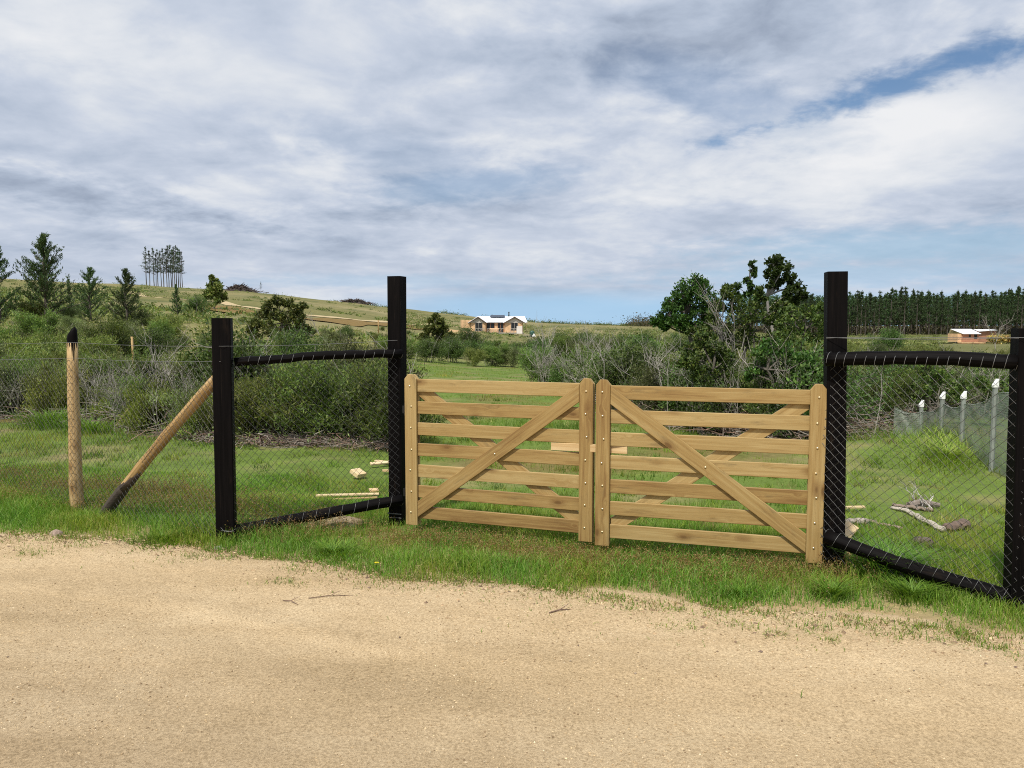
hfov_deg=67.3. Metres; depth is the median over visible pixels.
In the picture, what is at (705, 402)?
dry shrub
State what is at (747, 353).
shrub
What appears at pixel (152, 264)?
tall pine
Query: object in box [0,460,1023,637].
verge grass
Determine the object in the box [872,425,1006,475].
grass tussock
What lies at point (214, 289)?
round tree
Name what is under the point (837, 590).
grass tussock
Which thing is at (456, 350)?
shrub
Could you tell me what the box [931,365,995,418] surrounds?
shrub
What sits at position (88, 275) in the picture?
young pine
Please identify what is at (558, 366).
dry shrub
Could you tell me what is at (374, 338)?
shrub
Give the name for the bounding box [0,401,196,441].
dead twigs
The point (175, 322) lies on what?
shrub
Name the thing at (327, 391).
shrub
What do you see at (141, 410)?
shrub
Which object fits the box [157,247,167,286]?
tall pine
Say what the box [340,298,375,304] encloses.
brush pile
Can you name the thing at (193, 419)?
shrub
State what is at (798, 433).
dead twigs
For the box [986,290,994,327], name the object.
tall pine
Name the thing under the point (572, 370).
shrub
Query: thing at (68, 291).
young pine
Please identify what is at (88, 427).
grass tussock
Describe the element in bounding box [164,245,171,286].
tall pine
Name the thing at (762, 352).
evergreen tree
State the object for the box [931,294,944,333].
tall pine
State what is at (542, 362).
dry shrub
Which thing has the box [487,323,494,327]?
window
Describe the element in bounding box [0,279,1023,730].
ground
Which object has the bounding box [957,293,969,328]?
tall pine
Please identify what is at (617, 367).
dry shrub
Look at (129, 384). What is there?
shrub
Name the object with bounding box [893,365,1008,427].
evergreen tree
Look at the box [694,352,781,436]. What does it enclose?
dry shrub
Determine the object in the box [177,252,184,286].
tall pine
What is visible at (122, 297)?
young pine
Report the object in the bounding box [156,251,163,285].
tall pine
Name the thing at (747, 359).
shrub
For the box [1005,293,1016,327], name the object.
tall pine
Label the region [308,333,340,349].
shrub
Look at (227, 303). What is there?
dirt track
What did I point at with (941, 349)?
shrub
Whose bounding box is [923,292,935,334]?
tall pine
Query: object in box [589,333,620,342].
shrub
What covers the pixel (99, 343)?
shrub
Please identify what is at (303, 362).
shrub
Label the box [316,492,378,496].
plank
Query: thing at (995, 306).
tall pine
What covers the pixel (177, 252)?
tall pine
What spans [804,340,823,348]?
shrub
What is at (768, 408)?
shrub
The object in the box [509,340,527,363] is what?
shrub
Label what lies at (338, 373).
shrub
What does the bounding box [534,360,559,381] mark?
shrub
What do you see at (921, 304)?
tall pine
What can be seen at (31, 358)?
shrub
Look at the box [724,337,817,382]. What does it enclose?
shrub
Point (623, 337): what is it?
shrub
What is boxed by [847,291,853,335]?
tall pine
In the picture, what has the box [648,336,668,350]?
shrub
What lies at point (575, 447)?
latch board
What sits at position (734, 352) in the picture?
shrub
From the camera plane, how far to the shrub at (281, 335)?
31.39 m
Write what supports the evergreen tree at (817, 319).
on the ground at (866, 447)
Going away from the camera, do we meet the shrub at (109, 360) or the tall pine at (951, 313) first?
the shrub at (109, 360)
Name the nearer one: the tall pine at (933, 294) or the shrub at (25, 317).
the shrub at (25, 317)
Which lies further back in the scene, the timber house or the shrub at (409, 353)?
the timber house
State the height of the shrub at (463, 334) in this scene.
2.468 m
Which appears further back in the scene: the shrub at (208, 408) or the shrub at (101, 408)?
the shrub at (101, 408)
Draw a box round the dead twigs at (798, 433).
[572,382,936,440]
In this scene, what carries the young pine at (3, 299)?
on the ground at (866, 447)
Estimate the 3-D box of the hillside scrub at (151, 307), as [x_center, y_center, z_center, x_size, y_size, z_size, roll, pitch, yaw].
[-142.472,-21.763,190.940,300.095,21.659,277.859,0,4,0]
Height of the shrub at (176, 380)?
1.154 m
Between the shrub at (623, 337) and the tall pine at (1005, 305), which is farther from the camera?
the tall pine at (1005, 305)
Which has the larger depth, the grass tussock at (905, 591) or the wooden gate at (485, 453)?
the wooden gate at (485, 453)
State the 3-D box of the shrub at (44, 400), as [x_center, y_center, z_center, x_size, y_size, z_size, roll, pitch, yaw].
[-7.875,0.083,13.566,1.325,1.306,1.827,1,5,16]
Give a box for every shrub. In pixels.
[0,321,19,345]
[0,324,82,356]
[0,339,20,357]
[0,347,40,409]
[0,349,65,414]
[0,352,39,415]
[0,358,58,417]
[0,366,14,416]
[1,341,79,366]
[4,352,86,392]
[8,305,62,339]
[11,298,50,316]
[11,329,55,346]
[12,312,47,329]
[13,353,101,417]
[34,340,81,356]
[39,346,123,369]
[39,375,106,418]
[52,317,94,336]
[52,329,123,356]
[54,301,83,318]
[56,313,84,333]
[78,314,139,358]
[79,342,170,392]
[79,348,126,418]
[79,354,124,385]
[79,375,120,421]
[83,325,209,393]
[87,350,174,426]
[92,347,142,372]
[105,370,158,418]
[105,374,175,434]
[106,314,144,349]
[124,321,192,364]
[130,308,156,328]
[136,360,190,388]
[145,374,212,440]
[147,312,190,336]
[147,319,175,339]
[152,360,211,413]
[152,376,213,437]
[155,355,209,424]
[158,346,205,380]
[170,335,192,350]
[174,312,316,395]
[179,291,217,312]
[186,371,269,443]
[191,334,283,377]
[193,334,204,344]
[201,330,211,357]
[234,323,341,376]
[234,367,313,438]
[234,369,286,434]
[235,317,322,354]
[237,334,287,355]
[244,353,309,381]
[249,347,360,439]
[253,382,310,435]
[255,346,387,407]
[268,326,308,342]
[293,348,331,375]
[305,373,356,431]
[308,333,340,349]
[313,324,427,378]
[314,358,387,436]
[318,327,349,344]
[329,360,386,387]
[332,358,447,446]
[334,325,356,340]
[366,331,387,349]
[375,335,408,349]
[407,336,414,351]
[407,340,417,358]
[410,335,458,362]
[412,336,434,357]
[439,333,466,357]
[439,335,470,362]
[455,325,493,344]
[461,347,489,366]
[462,338,480,358]
[476,339,502,354]
[483,341,509,365]
[493,339,500,346]
[497,346,526,367]
[508,336,557,361]
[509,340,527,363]
[510,334,549,348]
[516,344,559,381]
[521,337,558,381]
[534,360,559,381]
[539,349,568,370]
[539,355,570,382]
[547,331,571,358]
[547,347,569,382]
[553,321,626,382]
[558,327,600,345]
[560,329,677,405]
[560,342,621,382]
[562,333,598,353]
[562,353,598,382]
[573,342,604,356]
[574,355,621,390]
[575,335,618,353]
[577,330,612,339]
[588,346,609,358]
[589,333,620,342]
[599,329,700,408]
[605,332,634,344]
[608,373,644,409]
[609,330,662,354]
[610,329,639,341]
[611,338,633,360]
[622,344,653,356]
[625,359,676,410]
[638,350,676,369]
[639,334,690,425]
[640,334,675,348]
[643,354,679,403]
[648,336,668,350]
[648,342,747,430]
[649,333,698,362]
[652,346,754,428]
[656,350,708,369]
[664,333,680,340]
[671,360,748,432]
[684,361,762,434]
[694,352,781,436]
[699,343,750,364]
[720,355,805,436]
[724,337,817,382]
[730,362,802,433]
[731,326,808,438]
[733,339,822,366]
[737,344,756,363]
[759,332,901,438]
[768,355,884,424]
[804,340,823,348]
[846,365,924,430]
[847,344,860,351]
[847,347,948,417]
[855,341,888,350]
[862,344,910,369]
[863,323,905,349]
[899,343,925,350]
[910,338,997,418]
[913,344,925,350]
[914,365,973,414]
[926,344,955,350]
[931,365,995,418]
[959,348,998,372]
[962,367,1008,416]
[966,368,1008,417]
[969,367,1008,416]
[992,348,1009,370]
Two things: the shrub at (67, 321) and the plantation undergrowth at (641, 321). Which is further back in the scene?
the plantation undergrowth at (641, 321)
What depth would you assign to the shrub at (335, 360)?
12.21 m
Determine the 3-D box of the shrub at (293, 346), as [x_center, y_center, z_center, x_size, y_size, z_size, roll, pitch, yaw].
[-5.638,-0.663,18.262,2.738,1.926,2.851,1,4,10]
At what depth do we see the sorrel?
5.75 m
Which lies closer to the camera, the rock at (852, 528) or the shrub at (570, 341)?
the rock at (852, 528)
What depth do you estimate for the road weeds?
4.47 m
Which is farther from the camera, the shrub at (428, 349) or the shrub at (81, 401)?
the shrub at (428, 349)
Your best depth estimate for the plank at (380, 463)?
9.00 m
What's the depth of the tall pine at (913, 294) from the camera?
329.67 m
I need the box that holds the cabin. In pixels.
[948,329,995,343]
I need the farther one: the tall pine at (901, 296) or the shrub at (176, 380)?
the tall pine at (901, 296)
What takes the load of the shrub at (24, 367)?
on the ground at (866, 447)
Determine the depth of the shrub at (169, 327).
37.27 m
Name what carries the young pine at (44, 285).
on the ground at (866, 447)
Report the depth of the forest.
370.54 m
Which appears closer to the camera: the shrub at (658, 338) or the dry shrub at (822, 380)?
the dry shrub at (822, 380)
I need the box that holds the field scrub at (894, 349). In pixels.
[854,344,1009,369]
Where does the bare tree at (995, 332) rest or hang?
on the ground at (866, 447)
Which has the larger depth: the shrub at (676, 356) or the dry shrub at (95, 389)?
the shrub at (676, 356)
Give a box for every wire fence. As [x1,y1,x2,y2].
[0,276,406,542]
[820,271,1023,610]
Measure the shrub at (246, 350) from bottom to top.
1.998 m
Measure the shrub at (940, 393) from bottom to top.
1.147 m
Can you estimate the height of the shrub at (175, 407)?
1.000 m
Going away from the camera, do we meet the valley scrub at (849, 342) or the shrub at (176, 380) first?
the shrub at (176, 380)
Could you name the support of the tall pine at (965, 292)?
on the ground at (866, 447)
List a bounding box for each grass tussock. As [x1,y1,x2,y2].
[0,495,69,519]
[5,406,85,430]
[43,414,124,435]
[112,520,207,548]
[281,534,384,564]
[428,548,521,576]
[677,562,746,585]
[694,574,779,605]
[796,569,864,602]
[830,531,950,584]
[860,570,966,606]
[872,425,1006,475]
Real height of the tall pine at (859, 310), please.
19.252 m
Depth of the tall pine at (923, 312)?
321.26 m
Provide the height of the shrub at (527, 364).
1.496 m
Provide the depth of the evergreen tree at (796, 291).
20.26 m
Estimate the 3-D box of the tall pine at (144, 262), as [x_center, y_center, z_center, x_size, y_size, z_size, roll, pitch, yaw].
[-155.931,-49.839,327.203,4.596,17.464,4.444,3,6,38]
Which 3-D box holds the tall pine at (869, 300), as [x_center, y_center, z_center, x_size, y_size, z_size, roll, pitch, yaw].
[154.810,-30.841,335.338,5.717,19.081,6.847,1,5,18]
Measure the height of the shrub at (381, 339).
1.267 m
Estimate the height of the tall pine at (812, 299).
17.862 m
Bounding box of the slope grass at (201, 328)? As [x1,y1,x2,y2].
[1,308,385,368]
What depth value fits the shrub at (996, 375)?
13.89 m
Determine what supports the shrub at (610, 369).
on the ground at (866, 447)
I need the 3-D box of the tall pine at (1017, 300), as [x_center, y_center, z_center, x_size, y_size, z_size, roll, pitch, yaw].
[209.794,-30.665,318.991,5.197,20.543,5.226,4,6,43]
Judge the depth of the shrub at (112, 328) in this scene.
23.13 m
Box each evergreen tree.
[648,272,724,350]
[674,330,737,435]
[684,282,797,363]
[733,259,757,357]
[741,335,822,438]
[762,253,809,354]
[773,300,823,356]
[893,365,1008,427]
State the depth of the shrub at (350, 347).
14.78 m
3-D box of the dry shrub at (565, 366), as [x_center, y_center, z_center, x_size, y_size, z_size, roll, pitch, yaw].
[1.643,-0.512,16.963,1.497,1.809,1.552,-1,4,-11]
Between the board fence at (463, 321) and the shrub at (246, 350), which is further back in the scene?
the board fence at (463, 321)
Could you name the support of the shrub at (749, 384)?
on the ground at (866, 447)
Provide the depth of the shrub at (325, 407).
10.83 m
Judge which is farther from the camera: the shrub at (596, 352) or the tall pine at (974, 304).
the tall pine at (974, 304)
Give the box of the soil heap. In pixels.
[304,516,363,531]
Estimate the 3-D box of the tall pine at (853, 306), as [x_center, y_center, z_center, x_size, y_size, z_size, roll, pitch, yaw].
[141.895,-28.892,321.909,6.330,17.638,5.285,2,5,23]
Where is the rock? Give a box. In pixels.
[50,529,62,537]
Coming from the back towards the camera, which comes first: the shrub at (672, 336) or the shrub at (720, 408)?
the shrub at (672, 336)
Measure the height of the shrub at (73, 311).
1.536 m
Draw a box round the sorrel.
[0,461,928,596]
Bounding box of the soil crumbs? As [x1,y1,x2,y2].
[0,533,1022,658]
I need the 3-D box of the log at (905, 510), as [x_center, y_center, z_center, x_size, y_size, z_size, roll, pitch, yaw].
[3.449,1.127,6.523,0.100,0.066,0.820,0,4,0]
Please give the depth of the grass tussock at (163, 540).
5.85 m
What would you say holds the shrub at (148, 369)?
on the ground at (866, 447)
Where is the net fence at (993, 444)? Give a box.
[893,379,1008,475]
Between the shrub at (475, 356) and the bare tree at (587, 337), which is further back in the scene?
the shrub at (475, 356)
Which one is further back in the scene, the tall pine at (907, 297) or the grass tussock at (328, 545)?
the tall pine at (907, 297)
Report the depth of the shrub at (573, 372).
18.70 m
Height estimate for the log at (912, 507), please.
0.062 m
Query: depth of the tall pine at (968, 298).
322.82 m
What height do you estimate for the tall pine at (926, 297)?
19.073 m
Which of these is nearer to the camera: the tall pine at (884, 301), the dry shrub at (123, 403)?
the dry shrub at (123, 403)
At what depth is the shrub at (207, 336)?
24.87 m
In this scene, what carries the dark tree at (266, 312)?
on the ground at (866, 447)
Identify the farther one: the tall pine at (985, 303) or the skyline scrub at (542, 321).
the skyline scrub at (542, 321)
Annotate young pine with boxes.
[0,246,26,322]
[2,232,90,318]
[54,266,114,321]
[66,281,72,300]
[94,268,142,324]
[167,284,185,314]
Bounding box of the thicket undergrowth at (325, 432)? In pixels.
[2,371,1007,450]
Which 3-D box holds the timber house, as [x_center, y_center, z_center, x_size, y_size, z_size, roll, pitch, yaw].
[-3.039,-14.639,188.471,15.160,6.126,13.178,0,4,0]
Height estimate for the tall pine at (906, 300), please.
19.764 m
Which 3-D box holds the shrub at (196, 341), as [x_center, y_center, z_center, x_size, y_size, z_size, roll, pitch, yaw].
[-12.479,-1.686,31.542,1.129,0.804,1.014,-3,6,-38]
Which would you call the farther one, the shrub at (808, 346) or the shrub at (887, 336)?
the shrub at (887, 336)
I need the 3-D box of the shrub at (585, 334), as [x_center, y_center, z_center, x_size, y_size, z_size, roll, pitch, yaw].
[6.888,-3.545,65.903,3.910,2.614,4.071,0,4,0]
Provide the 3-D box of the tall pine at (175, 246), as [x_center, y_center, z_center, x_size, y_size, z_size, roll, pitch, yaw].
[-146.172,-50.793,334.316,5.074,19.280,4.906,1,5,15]
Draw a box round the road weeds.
[0,530,1023,696]
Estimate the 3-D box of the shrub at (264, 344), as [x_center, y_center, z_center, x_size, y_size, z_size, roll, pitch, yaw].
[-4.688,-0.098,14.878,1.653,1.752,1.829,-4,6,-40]
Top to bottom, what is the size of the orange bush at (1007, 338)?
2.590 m
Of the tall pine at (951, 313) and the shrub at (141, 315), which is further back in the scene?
the tall pine at (951, 313)
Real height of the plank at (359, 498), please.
0.012 m
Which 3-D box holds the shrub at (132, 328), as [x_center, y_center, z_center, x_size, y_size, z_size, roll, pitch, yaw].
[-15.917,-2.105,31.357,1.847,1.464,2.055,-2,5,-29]
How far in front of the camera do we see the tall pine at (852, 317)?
325.22 m
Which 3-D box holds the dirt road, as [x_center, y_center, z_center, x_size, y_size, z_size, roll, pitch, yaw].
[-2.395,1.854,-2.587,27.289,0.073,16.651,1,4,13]
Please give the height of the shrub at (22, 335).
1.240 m
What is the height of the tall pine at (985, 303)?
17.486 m
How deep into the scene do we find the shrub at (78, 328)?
30.37 m
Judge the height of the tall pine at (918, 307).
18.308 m
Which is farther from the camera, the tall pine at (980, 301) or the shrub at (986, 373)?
the tall pine at (980, 301)
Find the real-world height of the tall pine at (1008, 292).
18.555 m
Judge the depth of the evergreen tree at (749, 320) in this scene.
19.59 m
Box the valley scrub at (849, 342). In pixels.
[406,312,1009,350]
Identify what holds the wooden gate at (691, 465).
attached to the wire fence at (838, 358)
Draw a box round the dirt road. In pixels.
[0,532,1023,767]
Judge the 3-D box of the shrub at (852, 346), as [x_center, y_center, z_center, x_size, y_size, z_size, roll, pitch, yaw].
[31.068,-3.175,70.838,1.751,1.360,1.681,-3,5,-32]
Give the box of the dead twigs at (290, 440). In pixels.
[153,424,387,452]
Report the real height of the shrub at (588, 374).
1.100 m
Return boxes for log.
[845,518,868,524]
[861,517,901,528]
[890,506,946,531]
[892,503,933,511]
[912,536,933,546]
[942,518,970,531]
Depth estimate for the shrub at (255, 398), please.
10.68 m
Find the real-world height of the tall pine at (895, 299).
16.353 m
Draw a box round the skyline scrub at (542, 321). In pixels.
[200,287,638,325]
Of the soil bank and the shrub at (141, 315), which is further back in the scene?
the soil bank
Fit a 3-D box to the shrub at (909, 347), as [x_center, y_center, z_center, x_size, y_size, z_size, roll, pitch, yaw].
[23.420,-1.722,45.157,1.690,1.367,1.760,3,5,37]
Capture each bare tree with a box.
[306,314,330,336]
[530,316,563,357]
[567,319,601,352]
[691,273,735,359]
[981,313,1014,350]
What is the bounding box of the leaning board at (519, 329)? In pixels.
[517,326,521,333]
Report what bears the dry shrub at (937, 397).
on the ground at (866, 447)
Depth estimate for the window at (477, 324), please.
185.01 m
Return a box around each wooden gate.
[402,374,594,541]
[595,379,826,563]
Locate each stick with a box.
[310,591,352,597]
[549,604,571,612]
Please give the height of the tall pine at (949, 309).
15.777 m
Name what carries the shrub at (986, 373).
on the ground at (866, 447)
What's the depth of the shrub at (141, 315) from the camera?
46.00 m
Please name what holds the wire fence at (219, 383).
on the ground at (866, 447)
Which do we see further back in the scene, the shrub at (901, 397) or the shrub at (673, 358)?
the shrub at (673, 358)
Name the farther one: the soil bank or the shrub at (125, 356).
the soil bank
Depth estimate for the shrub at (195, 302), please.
79.17 m
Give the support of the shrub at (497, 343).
on the ground at (866, 447)
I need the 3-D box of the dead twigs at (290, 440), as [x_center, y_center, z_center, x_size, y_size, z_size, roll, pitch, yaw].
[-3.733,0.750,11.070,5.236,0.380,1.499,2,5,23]
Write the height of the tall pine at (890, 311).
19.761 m
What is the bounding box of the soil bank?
[199,305,422,329]
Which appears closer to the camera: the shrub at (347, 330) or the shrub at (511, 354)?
the shrub at (511, 354)
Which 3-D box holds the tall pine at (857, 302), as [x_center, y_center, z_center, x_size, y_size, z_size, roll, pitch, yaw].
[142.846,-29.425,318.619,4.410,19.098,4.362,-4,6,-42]
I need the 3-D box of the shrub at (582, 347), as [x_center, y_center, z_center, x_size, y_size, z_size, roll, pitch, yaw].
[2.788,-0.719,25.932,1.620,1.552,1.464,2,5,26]
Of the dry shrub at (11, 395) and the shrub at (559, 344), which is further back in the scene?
the shrub at (559, 344)
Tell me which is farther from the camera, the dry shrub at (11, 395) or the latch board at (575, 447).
the dry shrub at (11, 395)
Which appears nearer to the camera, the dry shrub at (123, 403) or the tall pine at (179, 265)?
the dry shrub at (123, 403)
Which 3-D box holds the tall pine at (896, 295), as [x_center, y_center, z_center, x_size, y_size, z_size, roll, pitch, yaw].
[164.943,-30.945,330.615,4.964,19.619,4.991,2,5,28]
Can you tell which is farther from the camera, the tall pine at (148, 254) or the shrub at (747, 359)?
the tall pine at (148, 254)
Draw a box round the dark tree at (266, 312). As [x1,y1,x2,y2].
[245,294,316,340]
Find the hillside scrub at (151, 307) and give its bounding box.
[0,278,529,347]
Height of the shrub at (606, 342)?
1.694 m
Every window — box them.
[475,322,481,330]
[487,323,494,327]
[511,322,517,329]
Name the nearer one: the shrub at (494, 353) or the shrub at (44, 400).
the shrub at (44, 400)
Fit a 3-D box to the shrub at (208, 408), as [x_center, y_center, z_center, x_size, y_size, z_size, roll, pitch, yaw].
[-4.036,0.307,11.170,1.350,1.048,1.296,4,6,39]
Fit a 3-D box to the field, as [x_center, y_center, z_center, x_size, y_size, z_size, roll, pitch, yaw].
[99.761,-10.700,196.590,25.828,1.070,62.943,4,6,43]
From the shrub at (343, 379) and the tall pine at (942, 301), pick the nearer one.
the shrub at (343, 379)
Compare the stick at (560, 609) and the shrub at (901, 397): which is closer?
the stick at (560, 609)
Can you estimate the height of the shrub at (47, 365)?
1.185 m
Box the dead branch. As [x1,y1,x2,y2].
[899,476,939,507]
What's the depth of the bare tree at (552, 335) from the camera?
29.97 m
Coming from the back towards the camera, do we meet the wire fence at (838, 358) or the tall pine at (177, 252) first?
the tall pine at (177, 252)
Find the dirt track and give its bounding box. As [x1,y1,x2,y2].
[100,289,430,324]
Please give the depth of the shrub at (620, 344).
37.55 m
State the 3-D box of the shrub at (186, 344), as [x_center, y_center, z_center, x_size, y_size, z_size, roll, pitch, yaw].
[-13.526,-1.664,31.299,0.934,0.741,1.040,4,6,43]
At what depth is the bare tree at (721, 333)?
16.73 m
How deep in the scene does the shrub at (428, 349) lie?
35.96 m
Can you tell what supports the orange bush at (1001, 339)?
on the ground at (866, 447)
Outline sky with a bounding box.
[0,0,1023,325]
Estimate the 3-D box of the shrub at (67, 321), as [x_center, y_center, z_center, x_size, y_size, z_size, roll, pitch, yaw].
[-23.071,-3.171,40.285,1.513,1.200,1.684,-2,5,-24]
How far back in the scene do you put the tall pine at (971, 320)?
327.09 m
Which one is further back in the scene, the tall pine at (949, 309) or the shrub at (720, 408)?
the tall pine at (949, 309)
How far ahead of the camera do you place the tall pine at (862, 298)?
317.13 m
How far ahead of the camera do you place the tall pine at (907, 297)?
321.54 m
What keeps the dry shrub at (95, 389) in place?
on the ground at (866, 447)
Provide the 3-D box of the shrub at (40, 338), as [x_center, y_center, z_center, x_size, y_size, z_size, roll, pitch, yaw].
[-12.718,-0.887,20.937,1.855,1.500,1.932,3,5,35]
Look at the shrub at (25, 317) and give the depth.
39.37 m
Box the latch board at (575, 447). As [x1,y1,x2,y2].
[551,442,627,453]
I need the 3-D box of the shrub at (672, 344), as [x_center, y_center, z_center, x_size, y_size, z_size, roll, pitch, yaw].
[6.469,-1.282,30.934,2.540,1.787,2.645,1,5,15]
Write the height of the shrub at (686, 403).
1.476 m
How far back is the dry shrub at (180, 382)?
11.46 m
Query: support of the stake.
on the ground at (866, 447)
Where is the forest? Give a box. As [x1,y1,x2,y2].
[737,293,1023,333]
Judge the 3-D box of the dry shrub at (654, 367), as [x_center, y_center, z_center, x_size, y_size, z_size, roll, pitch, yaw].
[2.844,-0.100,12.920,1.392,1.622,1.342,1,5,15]
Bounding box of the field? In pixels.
[847,341,972,343]
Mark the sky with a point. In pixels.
(559, 160)
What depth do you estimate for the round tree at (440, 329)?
45.77 m
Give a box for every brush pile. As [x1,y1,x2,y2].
[224,283,268,292]
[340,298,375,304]
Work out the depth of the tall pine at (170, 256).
324.94 m
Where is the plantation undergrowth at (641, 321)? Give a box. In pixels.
[611,312,1023,335]
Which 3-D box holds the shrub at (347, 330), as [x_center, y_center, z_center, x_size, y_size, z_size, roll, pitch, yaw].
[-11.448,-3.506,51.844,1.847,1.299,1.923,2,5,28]
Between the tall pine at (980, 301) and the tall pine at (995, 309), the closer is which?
the tall pine at (980, 301)
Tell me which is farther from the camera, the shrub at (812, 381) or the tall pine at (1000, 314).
the tall pine at (1000, 314)
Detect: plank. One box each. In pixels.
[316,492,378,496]
[336,496,377,499]
[370,461,388,465]
[845,505,864,508]
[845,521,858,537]
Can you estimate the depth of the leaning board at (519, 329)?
182.22 m
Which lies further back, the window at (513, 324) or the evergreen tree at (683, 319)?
the window at (513, 324)
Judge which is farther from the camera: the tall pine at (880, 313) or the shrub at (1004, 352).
the tall pine at (880, 313)
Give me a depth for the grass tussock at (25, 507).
6.80 m
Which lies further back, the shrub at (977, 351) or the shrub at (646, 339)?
the shrub at (646, 339)
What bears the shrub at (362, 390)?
on the ground at (866, 447)
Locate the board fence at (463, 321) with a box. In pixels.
[461,320,470,327]
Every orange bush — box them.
[986,333,1006,343]
[1001,335,1010,343]
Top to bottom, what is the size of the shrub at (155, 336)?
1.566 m
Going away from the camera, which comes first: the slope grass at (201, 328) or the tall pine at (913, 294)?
the slope grass at (201, 328)
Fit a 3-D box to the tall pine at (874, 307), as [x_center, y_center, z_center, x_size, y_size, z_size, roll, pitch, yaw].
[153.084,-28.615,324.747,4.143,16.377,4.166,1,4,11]
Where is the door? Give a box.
[498,323,503,331]
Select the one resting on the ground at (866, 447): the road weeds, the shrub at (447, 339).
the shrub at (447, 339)
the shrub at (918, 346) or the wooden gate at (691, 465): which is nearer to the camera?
the wooden gate at (691, 465)
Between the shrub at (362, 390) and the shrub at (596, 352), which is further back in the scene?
the shrub at (596, 352)
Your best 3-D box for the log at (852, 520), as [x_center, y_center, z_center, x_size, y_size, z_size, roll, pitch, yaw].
[2.838,1.135,6.364,0.217,0.065,0.083,0,4,0]
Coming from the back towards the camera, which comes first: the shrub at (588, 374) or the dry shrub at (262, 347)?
the shrub at (588, 374)
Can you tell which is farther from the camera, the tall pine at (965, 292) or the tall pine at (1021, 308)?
the tall pine at (965, 292)
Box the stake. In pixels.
[131,337,133,368]
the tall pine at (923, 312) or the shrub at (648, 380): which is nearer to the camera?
the shrub at (648, 380)
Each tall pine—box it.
[140,246,148,284]
[144,250,154,284]
[148,248,156,285]
[151,253,159,285]
[152,250,161,285]
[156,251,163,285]
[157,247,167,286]
[161,248,170,286]
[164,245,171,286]
[165,245,173,286]
[169,246,178,285]
[174,245,179,283]
[174,248,183,286]
[177,249,183,286]
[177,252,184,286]
[810,293,814,306]
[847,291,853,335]
[848,295,857,334]
[849,299,858,331]
[851,291,861,334]
[854,290,869,335]
[854,293,862,330]
[859,297,870,335]
[867,293,872,328]
[870,297,877,333]
[873,291,883,334]
[875,299,885,326]
[880,293,889,326]
[882,295,891,331]
[884,288,899,330]
[891,298,897,329]
[892,290,898,323]
[893,295,903,332]
[896,286,905,332]
[897,287,909,334]
[900,294,909,323]
[907,295,917,334]
[908,288,919,322]
[911,290,921,334]
[915,293,924,334]
[916,291,928,334]
[922,291,934,328]
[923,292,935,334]
[930,293,935,330]
[930,298,938,333]
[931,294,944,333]
[937,291,948,334]
[938,297,947,334]
[943,297,952,334]
[946,298,951,333]
[948,294,961,328]
[949,290,965,328]
[951,292,961,328]
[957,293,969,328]
[958,294,969,328]
[959,290,970,328]
[961,293,970,328]
[967,291,983,330]
[969,298,975,327]
[973,291,989,328]
[980,292,990,328]
[985,300,995,328]
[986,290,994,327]
[990,298,998,325]
[991,296,998,330]
[995,294,1005,334]
[996,292,1005,321]
[1000,294,1013,334]
[1001,292,1006,331]
[1002,290,1011,333]
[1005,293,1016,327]
[1010,286,1022,327]
[1012,286,1023,327]
[1015,291,1023,327]
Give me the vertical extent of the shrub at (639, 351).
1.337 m
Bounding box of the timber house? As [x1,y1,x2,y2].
[468,312,526,334]
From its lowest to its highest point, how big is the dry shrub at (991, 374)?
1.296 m
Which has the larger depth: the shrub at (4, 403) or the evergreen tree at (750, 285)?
the evergreen tree at (750, 285)
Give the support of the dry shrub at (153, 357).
on the ground at (866, 447)
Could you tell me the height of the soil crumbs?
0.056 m
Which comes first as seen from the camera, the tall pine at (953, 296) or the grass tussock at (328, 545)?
the grass tussock at (328, 545)
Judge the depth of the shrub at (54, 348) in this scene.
20.39 m
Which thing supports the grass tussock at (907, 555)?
on the ground at (866, 447)
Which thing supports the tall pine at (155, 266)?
on the ground at (866, 447)
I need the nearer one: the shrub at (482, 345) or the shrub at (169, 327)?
the shrub at (169, 327)
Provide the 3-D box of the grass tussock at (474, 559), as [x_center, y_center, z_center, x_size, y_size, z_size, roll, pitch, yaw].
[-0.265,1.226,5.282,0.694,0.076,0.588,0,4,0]
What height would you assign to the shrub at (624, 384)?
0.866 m
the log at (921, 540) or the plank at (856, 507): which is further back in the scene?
the plank at (856, 507)
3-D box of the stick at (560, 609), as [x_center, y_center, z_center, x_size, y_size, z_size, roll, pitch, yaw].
[0.276,1.282,4.378,0.138,0.029,0.034,-3,5,-32]
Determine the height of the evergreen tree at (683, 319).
3.300 m
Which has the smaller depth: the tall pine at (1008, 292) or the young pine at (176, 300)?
the young pine at (176, 300)
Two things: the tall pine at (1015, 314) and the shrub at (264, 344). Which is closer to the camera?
the shrub at (264, 344)
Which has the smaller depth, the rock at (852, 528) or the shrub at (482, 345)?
the rock at (852, 528)
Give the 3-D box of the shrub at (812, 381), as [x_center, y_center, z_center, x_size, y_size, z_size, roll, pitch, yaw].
[4.629,0.067,10.797,2.421,1.636,2.326,0,4,-5]
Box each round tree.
[202,274,228,308]
[417,312,460,345]
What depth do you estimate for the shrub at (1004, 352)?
30.14 m
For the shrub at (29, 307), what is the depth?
49.32 m
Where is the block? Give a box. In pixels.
[349,468,366,477]
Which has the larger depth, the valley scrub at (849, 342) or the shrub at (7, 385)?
the valley scrub at (849, 342)
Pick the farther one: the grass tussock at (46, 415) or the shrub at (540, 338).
the shrub at (540, 338)

